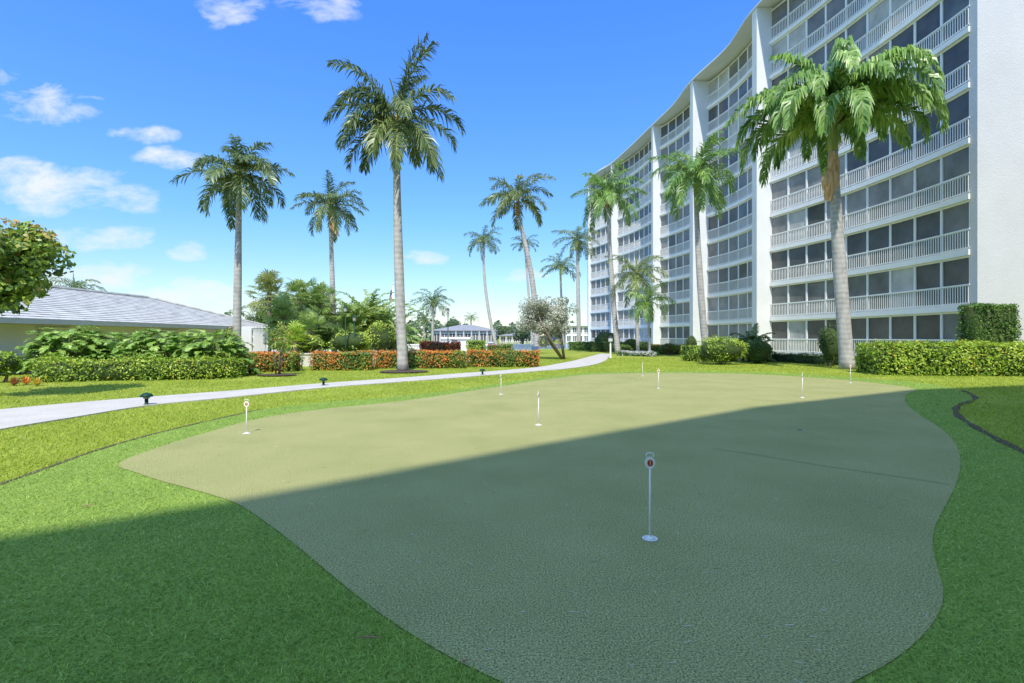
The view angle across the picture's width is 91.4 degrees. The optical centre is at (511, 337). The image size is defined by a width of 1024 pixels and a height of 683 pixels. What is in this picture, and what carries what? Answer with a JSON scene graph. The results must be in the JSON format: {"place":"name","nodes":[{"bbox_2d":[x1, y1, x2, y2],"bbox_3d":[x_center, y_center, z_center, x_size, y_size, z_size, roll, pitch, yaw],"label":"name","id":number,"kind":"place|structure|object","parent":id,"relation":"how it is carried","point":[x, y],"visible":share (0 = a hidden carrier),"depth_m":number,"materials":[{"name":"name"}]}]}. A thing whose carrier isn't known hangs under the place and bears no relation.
{"place":"outdoors","nodes":[
{"label":"outdoors","id":0,"kind":"place"},
{"bbox_2d":[0,353,609,430],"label":"path","id":1,"kind":"structure","parent":0,"point":[22,416],"depth_m":12.00,"materials":[{"name":"concrete"}]},
{"bbox_2d":[0,0,759,336],"label":"sky","id":2,"kind":"structure","parent":0,"point":[103,103],"materials":[{"name":"blue"}]},
{"bbox_2d":[429,325,498,343],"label":"waterside house","id":3,"kind":"structure","parent":0,"point":[475,332],"depth_m":99.94,"materials":[{"name":"white glass"}]},
{"bbox_2d":[0,338,1023,482],"bbox_3d":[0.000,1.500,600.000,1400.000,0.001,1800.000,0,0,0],"label":"lawn","id":4,"kind":"structure","parent":0,"point":[552,353],"depth_m":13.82,"materials":[{"name":"plant"}]},
{"bbox_2d":[0,351,24,382],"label":"shrub","id":5,"kind":"object","parent":4,"relation":"on","point":[9,361],"visible":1,"depth_m":16.44,"materials":[{"name":"green plant"}]},
{"bbox_2d":[0,217,76,315],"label":"broadleaf tree","id":6,"kind":"object","parent":4,"relation":"on","point":[26,258],"visible":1,"depth_m":12.11,"materials":[{"name":"green plant"}]},
{"bbox_2d":[14,325,116,373],"bbox_3d":[-16.749,0.523,18.950,3.682,2.021,3.142,0,0,0],"label":"philodendron","id":7,"kind":"object","parent":4,"relation":"on","point":[61,343],"visible":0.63,"depth_m":18.38,"materials":[{"name":"green plant"}]},
{"bbox_2d":[71,331,167,360],"bbox_3d":[-15.279,0.633,19.797,4.184,1.817,3.317,0,0,0],"label":"philodendron","id":8,"kind":"object","parent":4,"relation":"on","point":[118,350],"visible":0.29,"depth_m":18.99,"materials":[{"name":"green plant"}]},
{"bbox_2d":[0,285,267,374],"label":"house","id":9,"kind":"structure","parent":4,"relation":"on","point":[61,308],"depth_m":26.50,"materials":[{"name":"white tile"}]},
{"bbox_2d":[27,348,245,382],"bbox_3d":[-13.055,0.957,17.677,6.563,1.153,1.667,0,0,-15],"label":"hedge","id":10,"kind":"object","parent":4,"relation":"on","point":[70,369],"visible":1,"depth_m":17.29,"materials":[{"name":"green plant"}]},
{"bbox_2d":[119,328,216,360],"bbox_3d":[-13.368,0.584,19.627,3.976,1.871,3.274,0,0,0],"label":"philodendron","id":11,"kind":"object","parent":4,"relation":"on","point":[157,349],"visible":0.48,"depth_m":18.95,"materials":[{"name":"green plant"}]},
{"bbox_2d":[164,329,260,374],"bbox_3d":[-11.574,0.629,19.375,3.515,1.896,2.787,0,0,0],"label":"philodendron","id":12,"kind":"object","parent":4,"relation":"on","point":[225,345],"visible":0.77,"depth_m":19.00,"materials":[{"name":"green plant"}]},
{"bbox_2d":[169,133,296,347],"bbox_3d":[-15.295,-4.793,28.051,5.778,12.595,5.999,0,0,0],"label":"palm tree","id":13,"kind":"object","parent":4,"relation":"on","point":[230,186],"visible":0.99,"depth_m":27.79,"materials":[{"name":"green plant"}]},
{"bbox_2d":[241,327,269,351],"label":"wall","id":14,"kind":"structure","parent":4,"relation":"on","point":[254,336],"depth_m":35.04,"materials":[{"name":"paint"}]},
{"bbox_2d":[243,269,293,350],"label":"fan palm","id":15,"kind":"object","parent":4,"relation":"on","point":[267,284],"visible":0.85,"depth_m":35.61,"materials":[{"name":"green plant"}]},
{"bbox_2d":[240,350,304,371],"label":"hedge","id":16,"kind":"object","parent":4,"relation":"on","point":[292,361],"visible":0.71,"depth_m":21.55,"materials":[{"name":"orange plant"}]},
{"bbox_2d":[258,373,296,375],"bbox_3d":[-9.131,1.450,19.480,1.532,0.001,1.200,0,0,0],"label":"mulch bed","id":17,"kind":"object","parent":4,"relation":"on","point":[277,374],"visible":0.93,"depth_m":19.46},
{"bbox_2d":[263,321,292,373],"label":"young tree","id":18,"kind":"object","parent":17,"relation":"on","point":[283,343],"visible":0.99,"depth_m":19.58,"materials":[{"name":"green plant"}]},
{"bbox_2d":[269,320,318,352],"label":"fan palm","id":19,"kind":"object","parent":4,"relation":"on","point":[297,333],"visible":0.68,"depth_m":27.86,"materials":[{"name":"green plant"}]},
{"bbox_2d":[308,348,377,370],"bbox_3d":[-7.725,1.028,23.009,2.984,1.007,1.444,0,0,0],"label":"hedge","id":20,"kind":"object","parent":4,"relation":"on","point":[323,360],"visible":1,"depth_m":22.55,"materials":[{"name":"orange plant"}]},
{"bbox_2d":[326,332,371,352],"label":"shrub","id":21,"kind":"object","parent":4,"relation":"on","point":[360,341],"visible":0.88,"depth_m":28.56,"materials":[{"name":"green plant"}]},
{"bbox_2d":[318,295,395,352],"bbox_3d":[-12.197,-0.736,38.506,6.408,5.018,7.024,0,0,43],"label":"clumping palm","id":22,"kind":"object","parent":4,"relation":"on","point":[350,313],"visible":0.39,"depth_m":37.65,"materials":[{"name":"green plant"}]},
{"bbox_2d":[322,31,465,370],"bbox_3d":[-5.111,-6.080,22.162,6.079,15.187,5.230,0,0,0],"label":"palm tree","id":23,"kind":"object","parent":4,"relation":"on","point":[382,123],"visible":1,"depth_m":21.65,"materials":[{"name":"green plant"}]},
{"bbox_2d":[365,303,431,350],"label":"clumping palm","id":24,"kind":"object","parent":4,"relation":"on","point":[391,318],"visible":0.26,"depth_m":41.85,"materials":[{"name":"green plant"}]},
{"bbox_2d":[224,310,574,341],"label":"wood","id":25,"kind":"object","parent":4,"relation":"on","point":[495,324],"visible":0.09,"depth_m":174.14,"materials":[{"name":"green plant"}]},
{"bbox_2d":[375,348,466,368],"bbox_3d":[-4.425,1.033,24.484,4.562,1.002,1.466,0,0,0],"label":"hedge","id":26,"kind":"object","parent":4,"relation":"on","point":[431,359],"visible":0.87,"depth_m":24.05,"materials":[{"name":"orange plant"}]},
{"bbox_2d":[409,286,454,340],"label":"palm tree","id":27,"kind":"object","parent":4,"relation":"on","point":[432,305],"visible":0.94,"depth_m":74.81,"materials":[{"name":"green plant"}]},
{"bbox_2d":[418,341,461,352],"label":"hedge","id":28,"kind":"object","parent":4,"relation":"on","point":[435,345],"visible":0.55,"depth_m":30.62,"materials":[{"name":"red plant"}]},
{"bbox_2d":[463,225,502,343],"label":"palm tree","id":29,"kind":"object","parent":4,"relation":"on","point":[483,239],"visible":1,"depth_m":67.83,"materials":[{"name":"green plant"}]},
{"bbox_2d":[466,348,539,366],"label":"hedge","id":30,"kind":"object","parent":4,"relation":"on","point":[503,358],"visible":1,"depth_m":25.15,"materials":[{"name":"orange plant"}]},
{"bbox_2d":[0,371,1023,682],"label":"artificial turf","id":31,"kind":"structure","parent":4,"relation":"on","point":[972,559],"depth_m":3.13,"materials":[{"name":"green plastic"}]},
{"bbox_2d":[118,373,960,682],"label":"putting green","id":32,"kind":"object","parent":31,"relation":"on","point":[554,477],"visible":0.99,"depth_m":4.23,"materials":[{"name":"plant"}]},
{"bbox_2d":[479,173,555,354],"bbox_3d":[0.426,-5.671,39.164,6.043,14.357,5.436,0,0,0],"label":"palm tree","id":33,"kind":"object","parent":4,"relation":"on","point":[511,196],"visible":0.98,"depth_m":38.83,"materials":[{"name":"green plant"}]},
{"bbox_2d":[515,294,578,358],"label":"silver tree","id":34,"kind":"object","parent":4,"relation":"on","point":[534,312],"visible":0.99,"depth_m":33.67,"materials":[{"name":"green plant"}]},
{"bbox_2d":[540,253,580,347],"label":"palm tree","id":35,"kind":"object","parent":4,"relation":"on","point":[560,270],"visible":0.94,"depth_m":71.81,"materials":[{"name":"green plant"}]},
{"bbox_2d":[551,226,599,341],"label":"palm tree","id":36,"kind":"object","parent":4,"relation":"on","point":[577,242],"visible":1,"depth_m":59.82,"materials":[{"name":"green plant"}]},
{"bbox_2d":[569,159,647,353],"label":"palm tree","id":37,"kind":"object","parent":4,"relation":"on","point":[602,196],"visible":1,"depth_m":44.79,"materials":[{"name":"green plant"}]},
{"bbox_2d":[604,253,667,350],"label":"palm tree","id":38,"kind":"object","parent":4,"relation":"on","point":[634,280],"visible":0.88,"depth_m":43.62,"materials":[{"name":"green plant"}]},
{"bbox_2d":[624,283,675,352],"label":"palm tree","id":39,"kind":"object","parent":4,"relation":"on","point":[642,304],"visible":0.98,"depth_m":39.90,"materials":[{"name":"green plant"}]},
{"bbox_2d":[648,131,748,343],"bbox_3d":[12.622,-5.883,33.898,5.800,14.822,5.917,0,0,-37],"label":"palm tree","id":40,"kind":"object","parent":4,"relation":"on","point":[698,177],"visible":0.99,"depth_m":33.79,"materials":[{"name":"green plant"}]},
{"bbox_2d":[693,334,749,364],"bbox_3d":[11.558,0.678,27.491,2.953,1.695,2.042,0,0,0],"label":"shrub","id":41,"kind":"object","parent":4,"relation":"on","point":[719,349],"visible":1,"depth_m":26.96,"materials":[{"name":"green plant"}]},
{"bbox_2d":[729,323,779,362],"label":"pygmy palm","id":42,"kind":"object","parent":4,"relation":"on","point":[752,334],"visible":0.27,"depth_m":31.00,"materials":[{"name":"green plant"}]},
{"bbox_2d":[743,337,772,363],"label":"shrub","id":43,"kind":"object","parent":4,"relation":"on","point":[760,351],"visible":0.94,"depth_m":28.08,"materials":[{"name":"green plant"}]},
{"bbox_2d":[587,0,1023,355],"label":"apartment building","id":44,"kind":"structure","parent":4,"relation":"on","point":[934,233],"depth_m":33.82,"materials":[{"name":"paint"}]},
{"bbox_2d":[771,320,787,351],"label":"window","id":45,"kind":"structure","parent":44,"relation":"in","point":[780,327],"depth_m":39.61,"materials":[{"name":"grey glass"}]},
{"bbox_2d":[771,284,787,316],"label":"window","id":46,"kind":"structure","parent":44,"relation":"in","point":[780,292],"depth_m":39.61,"materials":[{"name":"grey glass"}]},
{"bbox_2d":[771,248,787,282],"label":"window","id":47,"kind":"structure","parent":44,"relation":"in","point":[780,257],"depth_m":39.61,"materials":[{"name":"grey glass"}]},
{"bbox_2d":[771,213,787,247],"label":"window","id":48,"kind":"structure","parent":44,"relation":"in","point":[780,222],"depth_m":39.64,"materials":[{"name":"grey glass"}]},
{"bbox_2d":[771,177,787,212],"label":"window","id":49,"kind":"structure","parent":44,"relation":"in","point":[780,187],"depth_m":39.61,"materials":[{"name":"grey glass"}]},
{"bbox_2d":[771,0,787,37],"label":"window","id":50,"kind":"structure","parent":44,"relation":"in","point":[780,11],"depth_m":39.71,"materials":[{"name":"grey glass"}]},
{"bbox_2d":[788,319,806,352],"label":"window","id":51,"kind":"structure","parent":44,"relation":"in","point":[797,329],"depth_m":38.02,"materials":[{"name":"grey glass"}]},
{"bbox_2d":[788,282,806,315],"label":"window","id":52,"kind":"structure","parent":44,"relation":"in","point":[797,292],"depth_m":38.02,"materials":[{"name":"grey glass"}]},
{"bbox_2d":[788,244,806,279],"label":"window","id":53,"kind":"structure","parent":44,"relation":"in","point":[797,255],"depth_m":38.02,"materials":[{"name":"grey glass"}]},
{"bbox_2d":[788,207,806,243],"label":"window","id":54,"kind":"structure","parent":44,"relation":"in","point":[797,218],"depth_m":38.02,"materials":[{"name":"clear glass"}]},
{"bbox_2d":[788,169,806,207],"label":"window","id":55,"kind":"structure","parent":44,"relation":"in","point":[798,181],"depth_m":38.02,"materials":[{"name":"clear glass"}]},
{"bbox_2d":[788,19,806,59],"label":"window","id":56,"kind":"structure","parent":44,"relation":"in","point":[796,35],"depth_m":38.02,"materials":[{"name":"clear glass"}]},
{"bbox_2d":[807,164,824,201],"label":"window","id":57,"kind":"structure","parent":44,"relation":"in","point":[814,176],"depth_m":36.57,"materials":[{"name":"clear glass"}]},
{"bbox_2d":[807,319,825,353],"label":"window","id":58,"kind":"structure","parent":44,"relation":"in","point":[813,325],"depth_m":36.48,"materials":[{"name":"clear glass"}]},
{"bbox_2d":[807,279,825,314],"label":"window","id":59,"kind":"structure","parent":44,"relation":"in","point":[816,290],"depth_m":36.31,"materials":[{"name":"grey glass"}]},
{"bbox_2d":[807,240,825,277],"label":"window","id":60,"kind":"structure","parent":44,"relation":"in","point":[816,251],"depth_m":36.31,"materials":[{"name":"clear glass"}]},
{"bbox_2d":[807,201,825,239],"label":"window","id":61,"kind":"structure","parent":44,"relation":"in","point":[816,213],"depth_m":36.31,"materials":[{"name":"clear glass"}]},
{"bbox_2d":[807,4,825,49],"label":"window","id":62,"kind":"structure","parent":44,"relation":"in","point":[817,19],"depth_m":36.31,"materials":[{"name":"grey glass"}]},
{"bbox_2d":[826,0,845,36],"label":"window","id":63,"kind":"structure","parent":44,"relation":"in","point":[833,7],"depth_m":34.75,"materials":[{"name":"grey glass"}]},
{"bbox_2d":[846,229,867,270],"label":"window","id":64,"kind":"structure","parent":44,"relation":"in","point":[857,242],"depth_m":32.85,"materials":[{"name":"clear glass"}]},
{"bbox_2d":[846,186,867,229],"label":"window","id":65,"kind":"structure","parent":44,"relation":"in","point":[856,200],"depth_m":32.85,"materials":[{"name":"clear glass"}]},
{"bbox_2d":[846,142,867,187],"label":"window","id":66,"kind":"structure","parent":44,"relation":"in","point":[851,162],"depth_m":33.09,"materials":[{"name":"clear glass"}]},
{"bbox_2d":[846,11,867,51],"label":"window","id":67,"kind":"structure","parent":44,"relation":"in","point":[859,27],"depth_m":32.69,"materials":[{"name":"grey glass"}]},
{"bbox_2d":[848,273,867,312],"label":"window","id":68,"kind":"structure","parent":44,"relation":"in","point":[857,284],"depth_m":32.77,"materials":[{"name":"grey glass"}]},
{"bbox_2d":[851,317,867,354],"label":"window","id":69,"kind":"structure","parent":44,"relation":"in","point":[859,325],"depth_m":32.69,"materials":[{"name":"clear glass"}]},
{"bbox_2d":[868,315,889,342],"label":"window","id":70,"kind":"structure","parent":44,"relation":"in","point":[878,326],"depth_m":31.21,"materials":[{"name":"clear glass"}]},
{"bbox_2d":[868,269,889,311],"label":"window","id":71,"kind":"structure","parent":44,"relation":"in","point":[878,281],"depth_m":31.14,"materials":[{"name":"grey glass"}]},
{"bbox_2d":[868,223,889,267],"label":"window","id":72,"kind":"structure","parent":44,"relation":"in","point":[878,237],"depth_m":31.14,"materials":[{"name":"grey glass"}]},
{"bbox_2d":[868,177,889,223],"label":"window","id":73,"kind":"structure","parent":44,"relation":"in","point":[878,192],"depth_m":31.18,"materials":[{"name":"grey glass"}]},
{"bbox_2d":[868,131,889,179],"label":"window","id":74,"kind":"structure","parent":44,"relation":"in","point":[876,150],"depth_m":31.21,"materials":[{"name":"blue glass"}]},
{"bbox_2d":[868,0,889,46],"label":"window","id":75,"kind":"structure","parent":44,"relation":"in","point":[879,12],"depth_m":31.21,"materials":[{"name":"grey glass"}]},
{"bbox_2d":[890,314,914,343],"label":"window","id":76,"kind":"structure","parent":44,"relation":"in","point":[901,326],"depth_m":29.45,"materials":[{"name":"grey glass"}]},
{"bbox_2d":[890,265,914,309],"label":"window","id":77,"kind":"structure","parent":44,"relation":"in","point":[903,278],"depth_m":29.45,"materials":[{"name":"grey glass"}]},
{"bbox_2d":[890,216,914,263],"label":"window","id":78,"kind":"structure","parent":44,"relation":"in","point":[902,231],"depth_m":29.45,"materials":[{"name":"grey glass"}]},
{"bbox_2d":[890,167,914,217],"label":"window","id":79,"kind":"structure","parent":44,"relation":"in","point":[901,184],"depth_m":29.45,"materials":[{"name":"grey glass"}]},
{"bbox_2d":[890,118,914,170],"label":"window","id":80,"kind":"structure","parent":44,"relation":"in","point":[893,145],"depth_m":29.52,"materials":[{"name":"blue glass"}]},
{"bbox_2d":[890,21,914,67],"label":"window","id":81,"kind":"structure","parent":44,"relation":"in","point":[905,37],"depth_m":29.24,"materials":[{"name":"blue glass"}]},
{"bbox_2d":[915,312,941,342],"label":"window","id":82,"kind":"structure","parent":44,"relation":"in","point":[927,325],"depth_m":27.67,"materials":[{"name":"grey glass"}]},
{"bbox_2d":[915,260,941,308],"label":"window","id":83,"kind":"structure","parent":44,"relation":"in","point":[927,275],"depth_m":27.61,"materials":[{"name":"grey glass"}]},
{"bbox_2d":[915,208,941,259],"bbox_3d":[23.022,-5.655,27.646,0.078,2.506,1.749,0,0,0],"label":"window","id":84,"kind":"structure","parent":44,"relation":"in","point":[929,224],"depth_m":27.61,"materials":[{"name":"grey glass"}]},
{"bbox_2d":[915,156,941,209],"bbox_3d":[23.022,-8.445,27.646,0.078,2.506,1.749,0,0,0],"label":"window","id":85,"kind":"structure","parent":44,"relation":"in","point":[928,174],"depth_m":27.61,"materials":[{"name":"grey glass"}]},
{"bbox_2d":[915,108,941,160],"bbox_3d":[23.022,-11.235,27.646,0.078,2.506,1.749,0,0,0],"label":"window","id":86,"kind":"structure","parent":44,"relation":"in","point":[934,118],"depth_m":27.55,"materials":[{"name":"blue glass"}]},
{"bbox_2d":[915,0,941,52],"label":"window","id":87,"kind":"structure","parent":44,"relation":"in","point":[931,20],"depth_m":27.61,"materials":[{"name":"blue glass"}]},
{"bbox_2d":[942,311,960,342],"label":"window","id":88,"kind":"structure","parent":44,"relation":"in","point":[949,320],"depth_m":26.28,"materials":[{"name":"grey glass"}]},
{"bbox_2d":[942,255,969,306],"bbox_3d":[23.000,-2.865,25.893,0.122,2.506,1.758,0,0,0],"label":"window","id":89,"kind":"structure","parent":44,"relation":"in","point":[955,271],"depth_m":25.91,"materials":[{"name":"grey glass"}]},
{"bbox_2d":[942,200,969,253],"bbox_3d":[23.000,-5.655,25.893,0.122,2.506,1.758,0,0,0],"label":"window","id":90,"kind":"structure","parent":44,"relation":"in","point":[955,217],"depth_m":25.91,"materials":[{"name":"grey glass"}]},
{"bbox_2d":[942,144,969,201],"bbox_3d":[23.000,-8.445,25.893,0.122,2.506,1.758,0,0,0],"label":"window","id":91,"kind":"structure","parent":44,"relation":"in","point":[955,163],"depth_m":25.91,"materials":[{"name":"grey glass"}]},
{"bbox_2d":[942,88,969,148],"bbox_3d":[23.000,-11.235,25.893,0.122,2.506,1.758,0,0,0],"label":"window","id":92,"kind":"structure","parent":44,"relation":"in","point":[958,106],"depth_m":25.79,"materials":[{"name":"blue glass"}]},
{"bbox_2d":[942,33,969,94],"bbox_3d":[23.000,-14.025,25.893,0.122,2.506,1.758,0,0,0],"label":"window","id":93,"kind":"structure","parent":44,"relation":"in","point":[958,53],"depth_m":25.91,"materials":[{"name":"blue glass"}]},
{"bbox_2d":[942,0,969,42],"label":"window","id":94,"kind":"structure","parent":44,"relation":"in","point":[950,8],"depth_m":26.09,"materials":[{"name":"grey glass"}]},
{"bbox_2d":[768,352,858,365],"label":"hedge","id":95,"kind":"object","parent":4,"relation":"on","point":[805,357],"visible":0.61,"depth_m":28.69,"materials":[{"name":"green plant"}]},
{"bbox_2d":[817,322,838,366],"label":"shrub","id":96,"kind":"object","parent":4,"relation":"on","point":[828,342],"visible":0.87,"depth_m":25.26,"materials":[{"name":"green plant"}]},
{"bbox_2d":[725,35,949,369],"bbox_3d":[14.974,-5.877,23.394,8.245,14.818,8.364,0,0,43],"label":"palm tree","id":97,"kind":"object","parent":4,"relation":"on","point":[834,101],"visible":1,"depth_m":22.76,"materials":[{"name":"green plant"}]},
{"bbox_2d":[853,339,1023,375],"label":"hedge","id":98,"kind":"object","parent":4,"relation":"on","point":[955,358],"visible":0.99,"depth_m":19.49,"materials":[{"name":"green plant"}]},
{"bbox_2d":[952,390,1023,452],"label":"mulch edge","id":99,"kind":"object","parent":4,"relation":"on","point":[958,415],"visible":0.98,"depth_m":8.42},
{"bbox_2d":[954,302,1022,343],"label":"hedge","id":100,"kind":"object","parent":4,"relation":"on","point":[992,322],"visible":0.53,"depth_m":22.35,"materials":[{"name":"green plant"}]},
{"label":"pool deck","id":101,"kind":"structure","parent":0,"visible":0},
{"bbox_2d":[260,293,302,334],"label":"fan palm","id":102,"kind":"object","parent":101,"relation":"on","point":[281,309],"visible":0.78,"depth_m":33.73,"materials":[{"name":"green plant"}]},
{"bbox_2d":[278,277,322,322],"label":"fan palm","id":103,"kind":"object","parent":101,"relation":"on","point":[297,286],"visible":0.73,"depth_m":36.72,"materials":[{"name":"green plant"}]},
{"bbox_2d":[294,306,332,352],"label":"fan palm","id":104,"kind":"object","parent":101,"relation":"on","point":[310,320],"visible":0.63,"depth_m":30.66,"materials":[{"name":"green plant"}]},
{"bbox_2d":[301,281,341,350],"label":"fan palm","id":105,"kind":"object","parent":101,"relation":"on","point":[320,287],"visible":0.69,"depth_m":38.61,"materials":[{"name":"green plant"}]},
{"bbox_2d":[290,170,368,352],"bbox_3d":[-14.372,-5.585,40.081,5.642,14.186,5.514,0,0,14],"label":"palm tree","id":106,"kind":"object","parent":101,"relation":"on","point":[333,220],"visible":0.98,"depth_m":39.79,"materials":[{"name":"green plant"}]},
{"bbox_2d":[326,288,418,350],"bbox_3d":[-10.979,-1.281,40.037,7.901,5.595,8.358,0,0,0],"label":"clumping palm","id":107,"kind":"object","parent":101,"relation":"on","point":[371,303],"visible":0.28,"depth_m":39.16,"materials":[{"name":"green plant"}]},
{"bbox_2d":[363,320,396,350],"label":"shrub","id":108,"kind":"object","parent":101,"relation":"on","point":[382,336],"visible":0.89,"depth_m":31.62,"materials":[{"name":"green plant"}]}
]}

